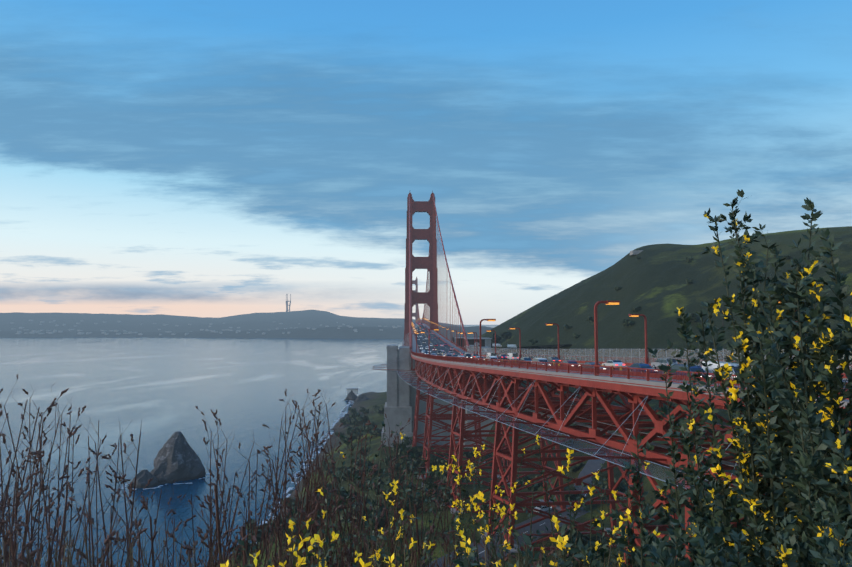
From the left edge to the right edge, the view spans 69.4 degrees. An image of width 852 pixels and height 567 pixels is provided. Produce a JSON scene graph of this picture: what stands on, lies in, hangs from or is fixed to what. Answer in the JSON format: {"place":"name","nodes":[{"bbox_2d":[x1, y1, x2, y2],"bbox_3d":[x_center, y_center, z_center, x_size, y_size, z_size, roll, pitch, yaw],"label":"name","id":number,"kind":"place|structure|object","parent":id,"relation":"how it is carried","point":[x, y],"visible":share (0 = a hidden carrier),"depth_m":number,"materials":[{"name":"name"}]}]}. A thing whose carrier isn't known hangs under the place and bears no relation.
{"place":"outdoors","nodes":[
{"label":"outdoors","id":0,"kind":"place"},
{"bbox_2d":[0,325,497,566],"bbox_3d":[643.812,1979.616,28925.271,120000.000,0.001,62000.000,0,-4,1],"label":"water","id":1,"kind":"structure","parent":0,"point":[160,388],"depth_m":577.08,"materials":[{"name":"blue liquid"}]},
{"bbox_2d":[129,470,160,487],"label":"sea stack","id":2,"kind":"object","parent":1,"relation":"in","point":[143,477],"visible":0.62,"depth_m":304.07,"materials":[{"name":"grey stone"}]},
{"bbox_2d":[152,469,173,483],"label":"rock","id":3,"kind":"object","parent":1,"relation":"in","point":[160,475],"visible":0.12,"depth_m":311.54,"materials":[{"name":"grey stone"}]},
{"bbox_2d":[150,431,205,482],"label":"sea stack","id":4,"kind":"object","parent":1,"relation":"in","point":[177,459],"visible":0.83,"depth_m":317.59,"materials":[{"name":"grey stone"}]},
{"bbox_2d":[120,399,353,542],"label":"surf","id":5,"kind":"structure","parent":1,"relation":"on","point":[289,491],"depth_m":352.32,"materials":[{"name":"white liquid"}]},
{"bbox_2d":[412,277,417,321],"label":"tower","id":6,"kind":"structure","parent":1,"relation":"in","point":[415,282],"depth_m":1980.54,"materials":[{"name":"metal"}]},
{"bbox_2d":[10,250,723,566],"bbox_3d":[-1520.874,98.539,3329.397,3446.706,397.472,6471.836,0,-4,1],"label":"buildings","id":7,"kind":"structure","parent":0,"point":[592,466],"depth_m":173.34,"materials":[{"name":"grey metal"}]},
{"bbox_2d":[0,226,851,566],"bbox_3d":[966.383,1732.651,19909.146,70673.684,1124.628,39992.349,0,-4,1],"label":"ground","id":8,"kind":"structure","parent":0,"point":[654,284],"depth_m":308.78,"materials":[{"name":"green plant"}]},
{"bbox_2d":[331,414,350,429],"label":"shore rock","id":9,"kind":"object","parent":8,"relation":"on","point":[346,416],"visible":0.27,"depth_m":463.49,"materials":[{"name":"grey stone"}]},
{"bbox_2d":[345,390,357,400],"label":"rock","id":10,"kind":"object","parent":8,"relation":"on","point":[351,396],"visible":0.65,"depth_m":647.84,"materials":[{"name":"grey stone"}]},
{"bbox_2d":[354,395,368,401],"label":"rock","id":11,"kind":"object","parent":8,"relation":"on","point":[361,398],"visible":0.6,"depth_m":631.87,"materials":[{"name":"grey stone"}]},
{"bbox_2d":[404,190,436,351],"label":"tower","id":12,"kind":"structure","parent":8,"relation":"on","point":[422,262],"depth_m":698.69,"materials":[{"name":"metal"}]},
{"bbox_2d":[409,194,468,349],"bbox_3d":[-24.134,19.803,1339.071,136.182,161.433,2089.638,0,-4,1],"label":"cables","id":13,"kind":"object","parent":12,"relation":"attached to","point":[426,312],"visible":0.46,"depth_m":515.86,"materials":[{"name":"red metal"}]},
{"bbox_2d":[409,323,465,369],"bbox_3d":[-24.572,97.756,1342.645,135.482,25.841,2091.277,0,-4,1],"label":"suspended span","id":14,"kind":"object","parent":13,"relation":"hanging from","point":[436,340],"visible":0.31,"depth_m":412.27,"materials":[{"name":"red metal"}]},
{"bbox_2d":[412,300,798,375],"bbox_3d":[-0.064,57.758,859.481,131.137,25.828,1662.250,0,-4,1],"label":"street lamps","id":15,"kind":"object","parent":14,"relation":"on","point":[596,326],"visible":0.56,"depth_m":126.79,"materials":[{"name":"red metal"}]},
{"bbox_2d":[0,190,851,566],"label":"scrub","id":16,"kind":"object","parent":8,"relation":"on","point":[792,426],"visible":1,"depth_m":2.30,"materials":[{"name":"green plant"}]},
{"bbox_2d":[381,345,493,447],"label":"pylons","id":17,"kind":"object","parent":8,"relation":"on","point":[399,406],"visible":0.4,"depth_m":296.83,"materials":[{"name":"concrete"}]},
{"bbox_2d":[232,255,809,566],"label":"trees","id":18,"kind":"object","parent":8,"relation":"on","point":[355,416],"visible":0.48,"depth_m":193.31,"materials":[{"name":"green plant"}]},
{"bbox_2d":[372,333,851,566],"bbox_3d":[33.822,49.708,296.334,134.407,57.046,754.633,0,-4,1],"label":"viaduct","id":19,"kind":"object","parent":8,"relation":"on","point":[465,379],"visible":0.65,"depth_m":110.84,"materials":[{"name":"red metal"}]},
{"bbox_2d":[413,322,750,511],"bbox_3d":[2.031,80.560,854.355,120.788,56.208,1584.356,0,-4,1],"label":"traffic","id":20,"kind":"object","parent":19,"relation":"on","point":[616,363],"visible":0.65,"depth_m":104.33,"materials":[{"name":"white"}]},
{"bbox_2d":[466,346,851,368],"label":"chain link fence","id":21,"kind":"object","parent":19,"relation":"on","point":[585,350],"visible":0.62,"depth_m":130.43,"materials":[{"name":"grey metal"}]},
{"bbox_2d":[0,0,851,324],"label":"sky","id":22,"kind":"structure","parent":0,"point":[192,158],"materials":[{"name":"blue"}]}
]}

